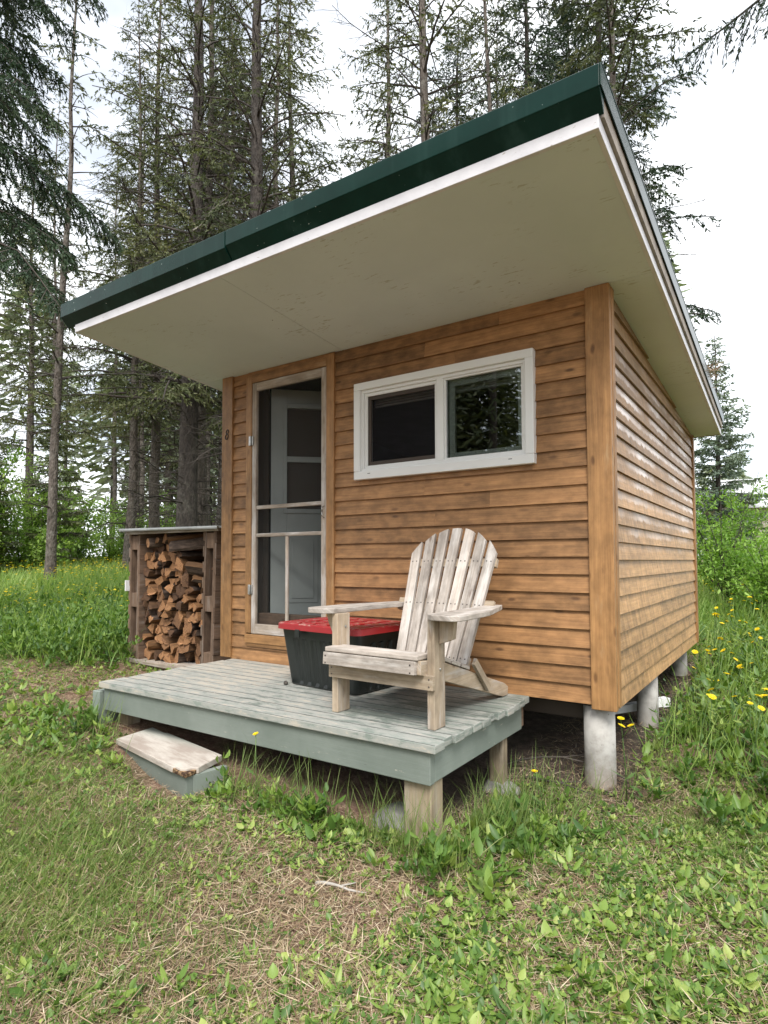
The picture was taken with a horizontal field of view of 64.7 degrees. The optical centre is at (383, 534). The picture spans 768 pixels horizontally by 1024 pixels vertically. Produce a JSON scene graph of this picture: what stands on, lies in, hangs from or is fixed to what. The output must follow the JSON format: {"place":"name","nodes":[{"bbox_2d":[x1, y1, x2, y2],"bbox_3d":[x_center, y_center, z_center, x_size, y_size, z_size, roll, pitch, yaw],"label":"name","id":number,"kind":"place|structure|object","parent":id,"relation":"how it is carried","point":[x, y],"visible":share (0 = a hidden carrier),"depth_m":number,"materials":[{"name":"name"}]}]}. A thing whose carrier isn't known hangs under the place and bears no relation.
{"place":"outdoors","nodes":[
{"label":"outdoors","id":0,"kind":"place"},
{"bbox_2d":[0,630,767,1023],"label":"ground","id":1,"kind":"structure","parent":0,"point":[536,726],"depth_m":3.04,"materials":[{"name":"green plant"}]},
{"bbox_2d":[0,398,25,568],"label":"young spruce","id":2,"kind":"object","parent":1,"relation":"on","point":[10,544],"visible":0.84,"depth_m":13.11,"materials":[{"name":"green plant"}]},
{"bbox_2d":[0,119,40,501],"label":"spruce tree","id":3,"kind":"object","parent":1,"relation":"on","point":[2,420],"visible":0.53,"depth_m":17.33,"materials":[{"name":"green plant"}]},
{"bbox_2d":[0,433,43,550],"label":"understory shrub","id":4,"kind":"object","parent":1,"relation":"on","point":[18,449],"visible":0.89,"depth_m":13.12,"materials":[{"name":"green plant"}]},
{"bbox_2d":[0,452,45,558],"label":"understory shrub","id":5,"kind":"object","parent":1,"relation":"on","point":[12,471],"visible":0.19,"depth_m":18.11,"materials":[{"name":"green plant"}]},
{"bbox_2d":[0,494,80,572],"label":"understory shrub","id":6,"kind":"object","parent":1,"relation":"on","point":[35,555],"visible":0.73,"depth_m":13.74,"materials":[{"name":"green plant"}]},
{"bbox_2d":[0,460,89,569],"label":"understory shrub","id":7,"kind":"object","parent":1,"relation":"on","point":[33,509],"visible":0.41,"depth_m":14.95,"materials":[{"name":"green plant"}]},
{"bbox_2d":[5,89,90,518],"bbox_3d":[-10.729,-6.564,19.415,2.483,16.013,2.345,1,-3,-24],"label":"spruce tree","id":8,"kind":"object","parent":1,"relation":"on","point":[55,320],"visible":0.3,"depth_m":19.39,"materials":[{"name":"green plant"}]},
{"bbox_2d":[8,462,98,554],"bbox_3d":[-10.778,-0.567,20.316,2.462,3.635,2.620,0,-2,0],"label":"understory shrub","id":9,"kind":"object","parent":1,"relation":"on","point":[75,496],"visible":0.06,"depth_m":20.05,"materials":[{"name":"green plant"}]},
{"bbox_2d":[0,146,109,532],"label":"spruce tree","id":10,"kind":"object","parent":1,"relation":"on","point":[31,446],"visible":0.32,"depth_m":20.69,"materials":[{"name":"green plant"}]},
{"bbox_2d":[19,357,94,561],"bbox_3d":[-8.288,-1.588,15.360,1.729,5.800,2.011,1,-3,-30],"label":"young spruce","id":11,"kind":"object","parent":1,"relation":"on","point":[42,440],"visible":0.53,"depth_m":15.19,"materials":[{"name":"green plant"}]},
{"bbox_2d":[0,0,127,331],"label":"spruce tree","id":12,"kind":"object","parent":1,"relation":"on","point":[10,61],"visible":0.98,"depth_m":6.21,"materials":[{"name":"green plant"}]},
{"bbox_2d":[18,495,117,564],"bbox_3d":[-8.990,-0.004,17.465,2.244,2.351,2.647,-1,-3,11],"label":"understory shrub","id":13,"kind":"object","parent":1,"relation":"on","point":[80,550],"visible":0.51,"depth_m":17.36,"materials":[{"name":"green plant"}]},
{"bbox_2d":[0,0,136,578],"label":"spruce tree","id":14,"kind":"object","parent":1,"relation":"on","point":[51,530],"visible":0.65,"depth_m":11.16,"materials":[{"name":"green plant"}]},
{"bbox_2d":[64,502,126,563],"bbox_3d":[-8.861,0.066,19.514,2.647,2.351,2.244,2,-3,-45],"label":"understory shrub","id":15,"kind":"object","parent":1,"relation":"on","point":[109,554],"visible":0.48,"depth_m":19.10,"materials":[{"name":"green plant"}]},
{"bbox_2d":[85,133,129,546],"bbox_3d":[-9.888,-6.879,22.645,2.457,16.775,2.601,2,-3,-45],"label":"spruce tree","id":16,"kind":"object","parent":1,"relation":"on","point":[114,475],"visible":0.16,"depth_m":22.19,"materials":[{"name":"green plant"}]},
{"bbox_2d":[36,0,188,568],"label":"spruce tree","id":17,"kind":"object","parent":1,"relation":"on","point":[133,475],"visible":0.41,"depth_m":14.20,"materials":[{"name":"green plant"}]},
{"bbox_2d":[108,493,147,561],"bbox_3d":[-7.493,-0.052,18.201,1.746,2.423,1.641,1,-3,-27],"label":"understory shrub","id":18,"kind":"object","parent":1,"relation":"on","point":[120,541],"visible":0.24,"depth_m":17.81,"materials":[{"name":"green plant"}]},
{"bbox_2d":[88,60,179,527],"bbox_3d":[-7.526,-6.529,18.125,2.743,15.900,3.004,-2,-3,31],"label":"spruce tree","id":19,"kind":"object","parent":1,"relation":"on","point":[140,383],"visible":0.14,"depth_m":17.98,"materials":[{"name":"green plant"}]},
{"bbox_2d":[47,0,223,527],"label":"spruce tree","id":20,"kind":"object","parent":1,"relation":"on","point":[155,523],"visible":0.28,"depth_m":15.02,"materials":[{"name":"green plant"}]},
{"bbox_2d":[110,92,168,524],"bbox_3d":[-8.080,-6.921,20.640,2.457,16.775,2.601,2,-3,-45],"label":"spruce tree","id":21,"kind":"object","parent":1,"relation":"on","point":[142,479],"visible":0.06,"depth_m":20.16,"materials":[{"name":"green plant"}]},
{"bbox_2d":[83,149,213,526],"bbox_3d":[-8.912,-7.390,24.418,4.589,17.876,4.968,-1,-2,9],"label":"spruce tree","id":22,"kind":"object","parent":1,"relation":"on","point":[90,465],"visible":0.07,"depth_m":24.07,"materials":[{"name":"green plant"}]},
{"bbox_2d":[142,490,175,526],"bbox_3d":[-7.089,-0.170,19.879,1.846,2.726,1.965,0,-2,-2],"label":"understory shrub","id":23,"kind":"object","parent":1,"relation":"on","point":[163,523],"visible":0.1,"depth_m":19.98,"materials":[{"name":"green plant"}]},
{"bbox_2d":[26,0,295,526],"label":"spruce tree","id":24,"kind":"object","parent":1,"relation":"on","point":[187,493],"visible":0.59,"depth_m":11.59,"materials":[{"name":"green plant"}]},
{"bbox_2d":[116,727,226,798],"bbox_3d":[-1.194,1.297,3.334,0.887,0.260,0.268,-3,-3,44],"label":"wooden step","id":25,"kind":"object","parent":1,"relation":"on","point":[180,766],"visible":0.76,"depth_m":3.17,"materials":[{"name":"brown wood"}]},
{"bbox_2d":[119,525,228,668],"bbox_3d":[-1.581,0.594,5.761,1.360,1.403,1.202,-2,-3,34],"label":"woodshed","id":26,"kind":"object","parent":1,"relation":"on","point":[135,584],"visible":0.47,"depth_m":5.24,"materials":[{"name":"brown wood"}]},
{"bbox_2d":[146,649,166,659],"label":"firewood log","id":27,"kind":"object","parent":26,"relation":"in","point":[149,654],"visible":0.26,"depth_m":5.54,"materials":[{"name":"brown wood"}]},
{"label":"firewood log","id":28,"kind":"object","parent":27,"relation":"on","visible":0},
{"bbox_2d":[145,640,161,649],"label":"firewood log","id":29,"kind":"object","parent":28,"relation":"on","point":[152,644],"visible":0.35,"depth_m":5.57,"materials":[{"name":"brown wood"}]},
{"bbox_2d":[159,651,170,659],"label":"firewood log","id":30,"kind":"object","parent":26,"relation":"in","point":[161,655],"visible":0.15,"depth_m":5.43,"materials":[{"name":"brown wood"}]},
{"bbox_2d":[161,642,169,649],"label":"firewood log","id":31,"kind":"object","parent":30,"relation":"on","point":[165,646],"visible":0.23,"depth_m":5.42,"materials":[{"name":"brown wood"}]},
{"bbox_2d":[162,635,179,644],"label":"firewood log","id":32,"kind":"object","parent":31,"relation":"on","point":[168,639],"visible":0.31,"depth_m":5.42,"materials":[{"name":"brown wood"}]},
{"bbox_2d":[174,648,194,662],"bbox_3d":[-1.687,1.097,5.505,0.439,0.176,0.085,5,20,-45],"label":"firewood log","id":33,"kind":"object","parent":26,"relation":"in","point":[179,658],"visible":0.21,"depth_m":5.35,"materials":[{"name":"brown wood"}]},
{"bbox_2d":[184,652,194,661],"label":"firewood log","id":34,"kind":"object","parent":26,"relation":"in","point":[189,656],"visible":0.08,"depth_m":5.34,"materials":[{"name":"brown wood"}]},
{"bbox_2d":[177,644,195,652],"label":"firewood log","id":35,"kind":"object","parent":34,"relation":"on","point":[188,648],"visible":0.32,"depth_m":5.28,"materials":[{"name":"brown wood"}]},
{"bbox_2d":[177,636,184,644],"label":"firewood log","id":36,"kind":"object","parent":35,"relation":"on","point":[180,640],"visible":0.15,"depth_m":5.30,"materials":[{"name":"brown wood"}]},
{"bbox_2d":[184,618,200,632],"bbox_3d":[-1.634,0.804,5.457,0.081,0.153,0.439,-3,-3,18],"label":"firewood log","id":37,"kind":"object","parent":36,"relation":"on","point":[190,627],"visible":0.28,"depth_m":5.26,"materials":[{"name":"brown wood"}]},
{"bbox_2d":[186,611,200,617],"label":"firewood log","id":38,"kind":"object","parent":37,"relation":"on","point":[189,614],"visible":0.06,"depth_m":5.33,"materials":[{"name":"brown wood"}]},
{"bbox_2d":[175,601,189,610],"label":"firewood log","id":39,"kind":"object","parent":38,"relation":"on","point":[180,606],"visible":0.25,"depth_m":5.31,"materials":[{"name":"brown wood"}]},
{"bbox_2d":[177,586,187,597],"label":"firewood log","id":40,"kind":"object","parent":39,"relation":"on","point":[181,590],"visible":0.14,"depth_m":5.32,"materials":[{"name":"brown wood"}]},
{"bbox_2d":[182,573,198,587],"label":"firewood log","id":41,"kind":"object","parent":40,"relation":"on","point":[187,578],"visible":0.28,"depth_m":5.28,"materials":[{"name":"brown wood"}]},
{"bbox_2d":[181,594,197,603],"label":"firewood log","id":42,"kind":"object","parent":39,"relation":"on","point":[188,598],"visible":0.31,"depth_m":5.29,"materials":[{"name":"brown wood"}]},
{"bbox_2d":[185,586,200,594],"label":"firewood log","id":43,"kind":"object","parent":42,"relation":"on","point":[190,590],"visible":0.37,"depth_m":5.29,"materials":[{"name":"brown wood"}]},
{"bbox_2d":[139,116,236,525],"bbox_3d":[-6.357,-7.473,22.108,4.968,17.875,4.589,1,-3,-15],"label":"spruce tree","id":44,"kind":"object","parent":1,"relation":"on","point":[208,474],"visible":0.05,"depth_m":22.02,"materials":[{"name":"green plant"}]},
{"bbox_2d":[79,0,297,528],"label":"spruce tree","id":45,"kind":"object","parent":1,"relation":"on","point":[203,503],"visible":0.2,"depth_m":12.82,"materials":[{"name":"green plant"}]},
{"bbox_2d":[140,7,272,510],"bbox_3d":[-4.377,-7.049,17.093,5.736,16.775,5.121,-1,-3,18],"label":"spruce tree","id":46,"kind":"object","parent":1,"relation":"on","point":[236,126],"visible":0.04,"depth_m":17.25,"materials":[{"name":"green plant"}]},
{"bbox_2d":[146,1,280,525],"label":"spruce tree","id":47,"kind":"object","parent":1,"relation":"on","point":[213,407],"visible":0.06,"depth_m":15.21,"materials":[{"name":"green plant"}]},
{"bbox_2d":[142,0,345,518],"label":"spruce tree","id":48,"kind":"object","parent":1,"relation":"on","point":[256,205],"visible":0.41,"depth_m":10.75,"materials":[{"name":"green plant"}]},
{"bbox_2d":[230,0,332,226],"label":"spruce tree","id":49,"kind":"object","parent":1,"relation":"on","point":[276,115],"visible":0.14,"depth_m":13.32,"materials":[{"name":"green plant"}]},
{"bbox_2d":[206,0,359,470],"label":"spruce tree","id":50,"kind":"object","parent":1,"relation":"on","point":[315,146],"visible":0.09,"depth_m":15.27,"materials":[{"name":"green plant"}]},
{"bbox_2d":[93,659,528,844],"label":"porch deck","id":51,"kind":"structure","parent":1,"relation":"on","point":[386,732],"depth_m":3.09,"materials":[{"name":"green paint"}]},
{"bbox_2d":[278,617,400,694],"bbox_3d":[-0.238,0.721,3.704,0.692,0.380,0.537,-2,-3,40],"label":"storage tote","id":52,"kind":"object","parent":51,"relation":"on","point":[307,641],"visible":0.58,"depth_m":3.56,"materials":[{"name":"black plastic"}]},
{"bbox_2d":[308,528,507,730],"bbox_3d":[0.207,0.418,3.195,0.897,0.939,0.941,-2,-3,36],"label":"slatted lounge chair","id":53,"kind":"object","parent":51,"relation":"on","point":[431,654],"visible":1,"depth_m":3.12,"materials":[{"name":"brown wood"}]},
{"bbox_2d":[315,881,365,893],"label":"fallen twig","id":54,"kind":"object","parent":1,"relation":"on","point":[335,885],"visible":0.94,"depth_m":2.18,"materials":[{"name":"beige wood"}]},
{"bbox_2d":[0,555,743,610],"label":"meadow flowers","id":55,"kind":"object","parent":1,"relation":"on","point":[110,577],"visible":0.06,"depth_m":10.23,"materials":[{"name":"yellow plant"}]},
{"bbox_2d":[0,231,760,554],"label":"distant woods","id":56,"kind":"object","parent":1,"relation":"on","point":[86,450],"visible":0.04,"depth_m":24.42,"materials":[{"name":"green plant"}]},
{"bbox_2d":[0,573,767,1023],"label":"ground cover","id":57,"kind":"object","parent":1,"relation":"on","point":[486,879],"visible":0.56,"depth_m":2.17,"materials":[{"name":"green plant"}]},
{"bbox_2d":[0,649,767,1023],"bbox_3d":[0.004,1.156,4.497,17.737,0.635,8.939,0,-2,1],"label":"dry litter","id":58,"kind":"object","parent":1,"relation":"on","point":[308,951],"visible":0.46,"depth_m":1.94,"materials":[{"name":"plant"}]},
{"bbox_2d":[0,555,767,801],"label":"meadow grass","id":59,"kind":"structure","parent":1,"relation":"on","point":[24,578],"depth_m":6.72,"materials":[{"name":"green plant"}]},
{"bbox_2d":[334,0,435,172],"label":"spruce tree","id":60,"kind":"object","parent":1,"relation":"on","point":[387,136],"visible":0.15,"depth_m":16.57,"materials":[{"name":"green plant"}]},
{"bbox_2d":[371,801,403,831],"bbox_3d":[0.062,1.330,2.739,0.228,0.175,0.266,-2,-3,42],"label":"footing stone","id":61,"kind":"object","parent":1,"relation":"on","point":[401,806],"visible":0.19,"depth_m":2.71,"materials":[{"name":"concrete"}]},
{"bbox_2d":[61,62,723,789],"bbox_3d":[0.535,-0.007,4.934,3.595,3.120,4.482,-2,-3,34],"label":"cabin","id":62,"kind":"object","parent":1,"relation":"on","point":[483,326],"visible":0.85,"depth_m":3.53,"materials":[{"name":"brown wood"}]},
{"bbox_2d":[248,367,325,635],"bbox_3d":[-0.719,-0.220,4.454,0.757,1.923,0.060,-2,-3,34],"label":"screen door","id":63,"kind":"structure","parent":62,"relation":"in","point":[265,629],"depth_m":4.49,"materials":[{"name":"white wood"}]},
{"bbox_2d":[270,389,320,615],"bbox_3d":[-0.495,-0.198,4.827,0.800,1.902,0.053,0,-3,-11],"label":"inner door","id":64,"kind":"structure","parent":62,"relation":"in","point":[295,414],"depth_m":4.78,"materials":[{"name":"grey paint"}]},
{"bbox_2d":[354,348,536,480],"bbox_3d":[0.356,-0.708,3.805,1.256,0.653,0.150,-2,-3,34],"label":"window","id":65,"kind":"structure","parent":62,"relation":"in","point":[404,423],"depth_m":3.80,"materials":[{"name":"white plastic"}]},
{"bbox_2d":[615,696,670,713],"bbox_3d":[1.750,1.206,4.264,0.578,0.095,0.064,0,-3,-15],"label":"drain pipe","id":66,"kind":"object","parent":62,"relation":"attached to","point":[629,707],"visible":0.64,"depth_m":4.24,"materials":[{"name":"plastic"}]},
{"bbox_2d":[309,0,515,165],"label":"spruce tree","id":67,"kind":"object","parent":1,"relation":"on","point":[425,122],"visible":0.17,"depth_m":11.26,"materials":[{"name":"green plant"}]},
{"bbox_2d":[416,10,496,137],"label":"spruce tree","id":68,"kind":"object","parent":1,"relation":"on","point":[453,66],"visible":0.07,"depth_m":17.46,"materials":[{"name":"green plant"}]},
{"bbox_2d":[466,19,520,113],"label":"spruce tree","id":69,"kind":"object","parent":1,"relation":"on","point":[500,102],"visible":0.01,"depth_m":18.73,"materials":[{"name":"green plant"}]},
{"bbox_2d":[443,0,544,131],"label":"spruce tree","id":70,"kind":"object","parent":1,"relation":"on","point":[485,35],"visible":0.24,"depth_m":11.88,"materials":[{"name":"green plant"}]},
{"bbox_2d":[483,778,520,796],"bbox_3d":[0.624,1.343,3.189,0.171,0.127,0.193,2,-3,-41],"label":"footing stone","id":71,"kind":"object","parent":1,"relation":"on","point":[489,786],"visible":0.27,"depth_m":3.15,"materials":[{"name":"concrete"}]},
{"bbox_2d":[460,0,584,111],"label":"spruce tree","id":72,"kind":"object","parent":1,"relation":"on","point":[541,70],"visible":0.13,"depth_m":13.25,"materials":[{"name":"green plant"}]},
{"bbox_2d":[507,754,627,780],"bbox_3d":[1.014,1.285,3.425,0.675,0.103,0.136,-1,-3,22],"label":"fallen twig","id":73,"kind":"object","parent":1,"relation":"on","point":[537,757],"visible":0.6,"depth_m":3.39,"materials":[{"name":"brown wood"}]},
{"bbox_2d":[537,1,608,78],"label":"spruce tree","id":74,"kind":"object","parent":1,"relation":"on","point":[563,34],"visible":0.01,"depth_m":16.36,"materials":[{"name":"green plant"}]},
{"bbox_2d":[613,716,634,803],"bbox_3d":[1.200,1.133,3.015,0.143,0.448,0.082,0,-2,-4],"label":"yellow flower","id":75,"kind":"object","parent":1,"relation":"on","point":[621,726],"visible":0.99,"depth_m":3.03,"materials":[{"name":"green plant"}]},
{"bbox_2d":[543,0,714,292],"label":"spruce tree","id":76,"kind":"object","parent":1,"relation":"on","point":[609,9],"visible":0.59,"depth_m":10.85,"materials":[{"name":"green plant"}]},
{"bbox_2d":[541,0,724,330],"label":"spruce tree","id":77,"kind":"object","parent":1,"relation":"on","point":[654,172],"visible":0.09,"depth_m":12.68,"materials":[{"name":"green plant"}]},
{"bbox_2d":[699,694,724,762],"bbox_3d":[1.829,1.099,3.420,0.133,0.423,0.130,2,-3,-40],"label":"yellow flower","id":78,"kind":"object","parent":1,"relation":"on","point":[712,696],"visible":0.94,"depth_m":3.40,"materials":[{"name":"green plant"}]},
{"bbox_2d":[675,0,767,78],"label":"spruce tree","id":79,"kind":"object","parent":1,"relation":"on","point":[726,27],"visible":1,"depth_m":7.25,"materials":[{"name":"green plant"}]},
{"bbox_2d":[694,335,767,569],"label":"spruce tree","id":80,"kind":"object","parent":1,"relation":"on","point":[734,461],"visible":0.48,"depth_m":21.85,"materials":[{"name":"green plant"}]},
{"bbox_2d":[695,480,767,608],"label":"leafy shrub","id":81,"kind":"object","parent":1,"relation":"on","point":[723,570],"visible":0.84,"depth_m":8.92,"materials":[{"name":"green plant"}]},
{"bbox_2d":[696,472,767,589],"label":"leafy shrub","id":82,"kind":"object","parent":1,"relation":"on","point":[699,531],"visible":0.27,"depth_m":10.80,"materials":[{"name":"green plant"}]},
{"bbox_2d":[702,479,767,556],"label":"outbuilding","id":83,"kind":"structure","parent":1,"relation":"on","point":[748,489],"depth_m":23.36,"materials":[{"name":"white wood"}]},
{"bbox_2d":[718,528,767,615],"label":"leafy shrub","id":84,"kind":"object","parent":1,"relation":"on","point":[755,580],"visible":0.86,"depth_m":8.00,"materials":[{"name":"green plant"}]},
{"bbox_2d":[740,503,767,587],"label":"leafy shrub","id":85,"kind":"object","parent":1,"relation":"on","point":[762,516],"visible":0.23,"depth_m":10.87,"materials":[{"name":"green plant"}]},
{"bbox_2d":[0,0,767,556],"label":"sky","id":86,"kind":"structure","parent":0,"point":[720,130],"materials":[{"name":"white"}]},
{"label":"firewood log","id":87,"kind":"object","parent":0,"visible":0},
{"bbox_2d":[174,557,202,571],"bbox_3d":[-1.738,0.268,5.532,0.098,0.138,0.386,-1,-3,24],"label":"firewood log","id":88,"kind":"object","parent":87,"relation":"on","point":[180,563],"visible":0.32,"depth_m":5.36,"materials":[{"name":"brown wood"}]},
{"bbox_2d":[176,550,203,559],"bbox_3d":[-1.695,0.194,5.513,0.376,0.083,0.107,3,22,-46],"label":"firewood log","id":89,"kind":"object","parent":88,"relation":"on","point":[191,555],"visible":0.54,"depth_m":5.44,"materials":[{"name":"brown wood"}]},
{"bbox_2d":[169,537,204,551],"bbox_3d":[-1.701,0.089,5.341,0.401,0.115,0.074,-4,-24,13],"label":"firewood log","id":90,"kind":"object","parent":89,"relation":"on","point":[189,544],"visible":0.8,"depth_m":5.32,"materials":[{"name":"brown wood"}]},
{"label":"firewood log","id":91,"kind":"object","parent":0,"visible":0},
{"bbox_2d":[162,532,202,543],"bbox_3d":[-1.854,0.030,5.617,0.377,0.144,0.067,1,34,-45],"label":"firewood log","id":92,"kind":"object","parent":91,"relation":"on","point":[165,540],"visible":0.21,"depth_m":5.51,"materials":[{"name":"brown wood"}]},
{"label":"firewood log","id":93,"kind":"object","parent":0,"visible":0},
{"bbox_2d":[166,533,202,543],"bbox_3d":[-1.756,0.039,5.442,0.370,0.085,0.101,-7,-2,-5],"label":"firewood log","id":94,"kind":"object","parent":93,"relation":"on","point":[184,537],"visible":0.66,"depth_m":5.41,"materials":[{"name":"brown wood"}]},
{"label":"firewood log","id":95,"kind":"object","parent":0,"visible":0},
{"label":"firewood log","id":96,"kind":"object","parent":95,"relation":"on","visible":0},
{"bbox_2d":[192,575,203,582],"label":"firewood log","id":97,"kind":"object","parent":96,"relation":"on","point":[197,578],"visible":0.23,"depth_m":5.18,"materials":[{"name":"brown wood"}]},
{"bbox_2d":[184,561,212,575],"bbox_3d":[-1.481,0.315,5.195,0.443,0.064,0.132,7,-44,9],"label":"firewood log","id":98,"kind":"object","parent":97,"relation":"on","point":[193,568],"visible":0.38,"depth_m":5.18,"materials":[{"name":"brown wood"}]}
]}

